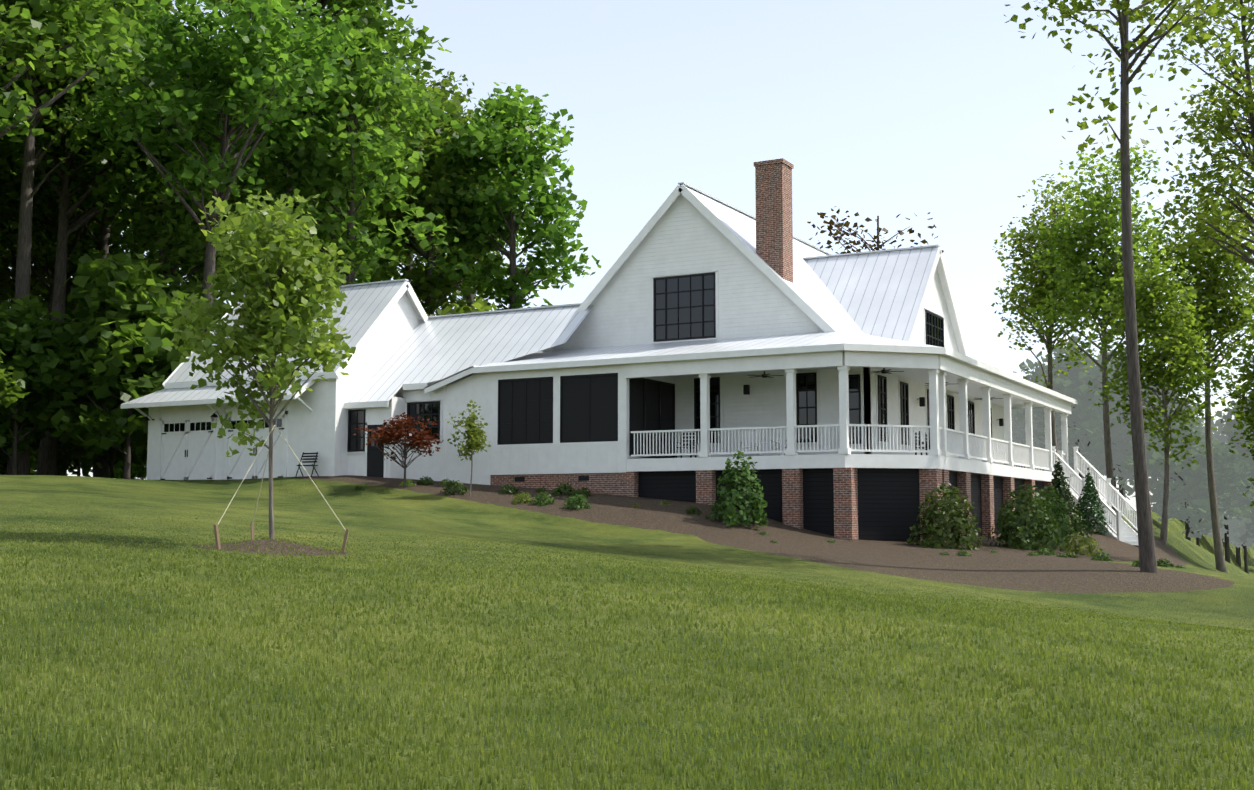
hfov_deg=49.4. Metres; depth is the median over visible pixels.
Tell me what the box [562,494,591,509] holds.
plant
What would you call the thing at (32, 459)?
understory
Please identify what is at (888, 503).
porch slats
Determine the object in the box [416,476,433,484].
plant
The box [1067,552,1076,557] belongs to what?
bed plant
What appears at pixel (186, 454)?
house trim
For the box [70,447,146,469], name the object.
tree
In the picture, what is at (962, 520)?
shrub
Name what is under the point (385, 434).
japanese maple
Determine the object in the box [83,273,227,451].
tree
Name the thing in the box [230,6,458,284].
tree
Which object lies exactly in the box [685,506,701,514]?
plant
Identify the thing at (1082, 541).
yellow shrub
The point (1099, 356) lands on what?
tree
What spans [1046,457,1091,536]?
cone shrub
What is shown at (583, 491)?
plant
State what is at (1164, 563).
bed plant
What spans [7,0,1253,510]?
sky
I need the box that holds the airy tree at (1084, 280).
[1022,140,1194,511]
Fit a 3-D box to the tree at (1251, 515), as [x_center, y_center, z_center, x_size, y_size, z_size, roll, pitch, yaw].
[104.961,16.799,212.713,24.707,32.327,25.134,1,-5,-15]
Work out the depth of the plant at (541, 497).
46.76 m
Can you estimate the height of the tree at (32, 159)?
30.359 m
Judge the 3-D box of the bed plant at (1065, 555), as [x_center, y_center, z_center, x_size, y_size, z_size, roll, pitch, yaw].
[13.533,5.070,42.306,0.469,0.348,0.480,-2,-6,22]
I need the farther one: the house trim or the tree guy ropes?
the house trim
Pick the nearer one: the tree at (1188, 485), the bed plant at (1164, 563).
the bed plant at (1164, 563)
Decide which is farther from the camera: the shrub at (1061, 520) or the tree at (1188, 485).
the tree at (1188, 485)
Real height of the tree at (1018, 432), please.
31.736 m
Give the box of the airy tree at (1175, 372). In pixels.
[1082,236,1224,543]
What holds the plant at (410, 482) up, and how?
on the ground at (606, 523)
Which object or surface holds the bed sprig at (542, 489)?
on the ground at (606, 523)
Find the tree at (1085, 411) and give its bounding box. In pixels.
[1011,334,1142,508]
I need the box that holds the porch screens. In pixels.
[500,375,672,457]
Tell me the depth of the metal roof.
55.28 m
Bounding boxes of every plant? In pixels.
[399,478,415,486]
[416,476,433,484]
[440,479,451,484]
[440,480,468,495]
[498,483,519,494]
[512,491,534,504]
[529,492,554,505]
[550,482,575,495]
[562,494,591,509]
[572,487,592,497]
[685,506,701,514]
[1034,547,1052,555]
[1056,553,1068,557]
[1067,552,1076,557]
[1091,551,1113,561]
[1130,557,1139,566]
[1157,558,1174,567]
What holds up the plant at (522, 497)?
on the ground at (606, 523)
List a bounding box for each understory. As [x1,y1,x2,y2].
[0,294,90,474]
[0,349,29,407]
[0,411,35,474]
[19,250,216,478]
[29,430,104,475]
[29,439,37,465]
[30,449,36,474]
[30,465,70,474]
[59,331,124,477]
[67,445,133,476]
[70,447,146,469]
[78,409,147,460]
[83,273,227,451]
[114,458,146,479]
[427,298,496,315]
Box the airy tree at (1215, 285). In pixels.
[1123,174,1253,572]
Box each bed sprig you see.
[353,486,364,490]
[535,487,546,491]
[956,550,971,556]
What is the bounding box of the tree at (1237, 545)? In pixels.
[1200,504,1253,573]
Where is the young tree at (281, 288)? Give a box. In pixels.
[160,189,355,539]
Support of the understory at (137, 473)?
on the ground at (606, 523)
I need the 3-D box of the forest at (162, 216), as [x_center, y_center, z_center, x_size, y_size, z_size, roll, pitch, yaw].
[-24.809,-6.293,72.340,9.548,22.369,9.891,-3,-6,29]
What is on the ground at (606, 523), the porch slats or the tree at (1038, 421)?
the tree at (1038, 421)
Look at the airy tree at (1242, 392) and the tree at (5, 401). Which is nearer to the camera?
the tree at (5, 401)
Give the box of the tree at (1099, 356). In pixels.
[1087,349,1167,509]
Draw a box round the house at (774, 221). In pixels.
[164,158,1070,541]
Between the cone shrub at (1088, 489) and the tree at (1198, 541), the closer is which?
the cone shrub at (1088, 489)
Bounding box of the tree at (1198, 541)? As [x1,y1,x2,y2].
[1158,449,1229,545]
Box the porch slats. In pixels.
[638,468,1059,541]
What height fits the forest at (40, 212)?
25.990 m
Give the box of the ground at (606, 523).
[0,475,1253,789]
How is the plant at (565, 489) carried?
on the ground at (606, 523)
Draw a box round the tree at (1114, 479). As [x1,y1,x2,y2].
[1101,455,1117,503]
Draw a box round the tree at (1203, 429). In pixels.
[1193,416,1214,436]
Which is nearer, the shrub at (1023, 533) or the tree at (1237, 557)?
the shrub at (1023, 533)
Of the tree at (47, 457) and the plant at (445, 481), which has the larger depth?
the tree at (47, 457)
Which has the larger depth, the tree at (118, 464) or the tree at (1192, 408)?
the tree at (1192, 408)
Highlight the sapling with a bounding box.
[447,400,490,495]
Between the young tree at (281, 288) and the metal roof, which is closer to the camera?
the young tree at (281, 288)
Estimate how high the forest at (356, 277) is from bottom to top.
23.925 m
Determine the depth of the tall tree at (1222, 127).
50.07 m
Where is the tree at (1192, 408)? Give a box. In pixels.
[1157,387,1202,428]
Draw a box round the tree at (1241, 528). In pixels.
[1229,498,1253,549]
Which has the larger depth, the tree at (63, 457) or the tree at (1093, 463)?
the tree at (1093, 463)
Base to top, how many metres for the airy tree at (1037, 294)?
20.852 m
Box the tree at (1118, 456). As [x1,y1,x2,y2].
[1094,386,1196,484]
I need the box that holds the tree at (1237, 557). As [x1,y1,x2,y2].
[1222,540,1239,565]
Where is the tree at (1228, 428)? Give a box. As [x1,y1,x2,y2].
[1212,400,1253,542]
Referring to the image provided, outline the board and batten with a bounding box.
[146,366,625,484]
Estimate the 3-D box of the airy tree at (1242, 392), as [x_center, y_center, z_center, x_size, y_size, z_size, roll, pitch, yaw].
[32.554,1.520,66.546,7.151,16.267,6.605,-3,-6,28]
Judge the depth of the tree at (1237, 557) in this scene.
348.92 m
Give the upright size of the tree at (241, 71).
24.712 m
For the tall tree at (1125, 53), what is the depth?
38.20 m
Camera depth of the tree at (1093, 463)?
248.00 m
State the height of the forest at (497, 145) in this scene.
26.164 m
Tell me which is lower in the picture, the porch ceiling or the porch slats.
the porch slats
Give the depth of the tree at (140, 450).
72.29 m
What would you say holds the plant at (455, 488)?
on the ground at (606, 523)
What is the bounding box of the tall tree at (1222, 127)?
[1134,0,1253,290]
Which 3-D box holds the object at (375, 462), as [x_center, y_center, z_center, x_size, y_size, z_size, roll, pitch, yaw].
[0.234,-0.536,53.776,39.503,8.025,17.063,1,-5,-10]
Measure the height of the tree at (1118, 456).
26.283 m
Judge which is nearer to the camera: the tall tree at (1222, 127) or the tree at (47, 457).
the tall tree at (1222, 127)
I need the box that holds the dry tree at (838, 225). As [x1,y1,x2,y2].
[807,206,943,253]
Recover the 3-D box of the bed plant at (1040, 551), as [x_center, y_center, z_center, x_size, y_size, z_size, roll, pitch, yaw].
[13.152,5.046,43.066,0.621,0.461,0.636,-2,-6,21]
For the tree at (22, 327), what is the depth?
61.55 m
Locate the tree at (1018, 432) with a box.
[1011,408,1044,467]
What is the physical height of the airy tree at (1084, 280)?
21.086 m
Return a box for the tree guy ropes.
[218,425,345,530]
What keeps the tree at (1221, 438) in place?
on the ground at (606, 523)
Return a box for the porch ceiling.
[671,367,1041,408]
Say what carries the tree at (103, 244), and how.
on the ground at (606, 523)
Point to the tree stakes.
(217, 537)
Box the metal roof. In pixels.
[123,182,939,403]
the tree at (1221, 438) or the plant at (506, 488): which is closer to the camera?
the plant at (506, 488)
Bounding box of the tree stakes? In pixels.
[214,522,348,553]
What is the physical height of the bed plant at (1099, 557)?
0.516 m
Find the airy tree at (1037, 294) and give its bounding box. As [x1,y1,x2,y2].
[991,174,1143,461]
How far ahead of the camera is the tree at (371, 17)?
76.38 m
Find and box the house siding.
[349,193,1004,464]
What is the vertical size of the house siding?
11.250 m
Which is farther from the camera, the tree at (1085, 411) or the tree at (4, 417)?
the tree at (1085, 411)
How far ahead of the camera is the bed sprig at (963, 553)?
40.72 m
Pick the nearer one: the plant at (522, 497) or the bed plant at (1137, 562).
the bed plant at (1137, 562)
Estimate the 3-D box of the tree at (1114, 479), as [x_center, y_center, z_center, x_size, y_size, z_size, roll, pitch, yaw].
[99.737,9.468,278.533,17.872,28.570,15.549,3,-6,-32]
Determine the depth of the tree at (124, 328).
60.71 m
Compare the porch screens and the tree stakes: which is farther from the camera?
the porch screens
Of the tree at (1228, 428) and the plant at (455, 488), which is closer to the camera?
the plant at (455, 488)
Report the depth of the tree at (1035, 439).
289.51 m
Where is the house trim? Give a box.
[120,184,1138,545]
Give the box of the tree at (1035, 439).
[1020,421,1098,477]
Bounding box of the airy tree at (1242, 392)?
[1210,279,1253,506]
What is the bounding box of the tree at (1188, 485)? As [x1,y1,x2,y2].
[1115,414,1253,540]
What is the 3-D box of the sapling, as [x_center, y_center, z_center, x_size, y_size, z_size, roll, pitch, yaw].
[-5.571,1.943,48.443,1.618,3.602,1.276,3,-6,-29]
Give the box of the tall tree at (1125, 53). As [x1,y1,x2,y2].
[1004,0,1253,572]
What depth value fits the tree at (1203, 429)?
359.78 m
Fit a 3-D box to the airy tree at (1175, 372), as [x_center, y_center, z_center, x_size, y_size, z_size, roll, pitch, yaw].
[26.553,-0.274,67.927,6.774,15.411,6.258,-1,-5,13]
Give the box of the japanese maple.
[353,412,443,487]
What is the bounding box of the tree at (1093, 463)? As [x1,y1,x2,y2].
[1038,426,1115,477]
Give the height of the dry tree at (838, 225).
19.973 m
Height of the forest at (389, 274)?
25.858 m
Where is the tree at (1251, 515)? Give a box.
[1228,431,1253,525]
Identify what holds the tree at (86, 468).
on the ground at (606, 523)
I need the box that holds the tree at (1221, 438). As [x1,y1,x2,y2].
[1201,419,1242,563]
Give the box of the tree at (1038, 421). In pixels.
[1032,411,1085,472]
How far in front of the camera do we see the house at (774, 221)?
51.59 m
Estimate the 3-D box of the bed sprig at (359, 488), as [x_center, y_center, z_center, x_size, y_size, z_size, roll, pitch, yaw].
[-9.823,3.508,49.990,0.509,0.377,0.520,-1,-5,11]
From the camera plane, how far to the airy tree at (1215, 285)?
73.44 m
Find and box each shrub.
[706,450,767,526]
[907,483,984,549]
[987,484,1065,551]
[1028,485,1074,544]
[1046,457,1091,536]
[1060,532,1104,556]
[1071,468,1114,535]

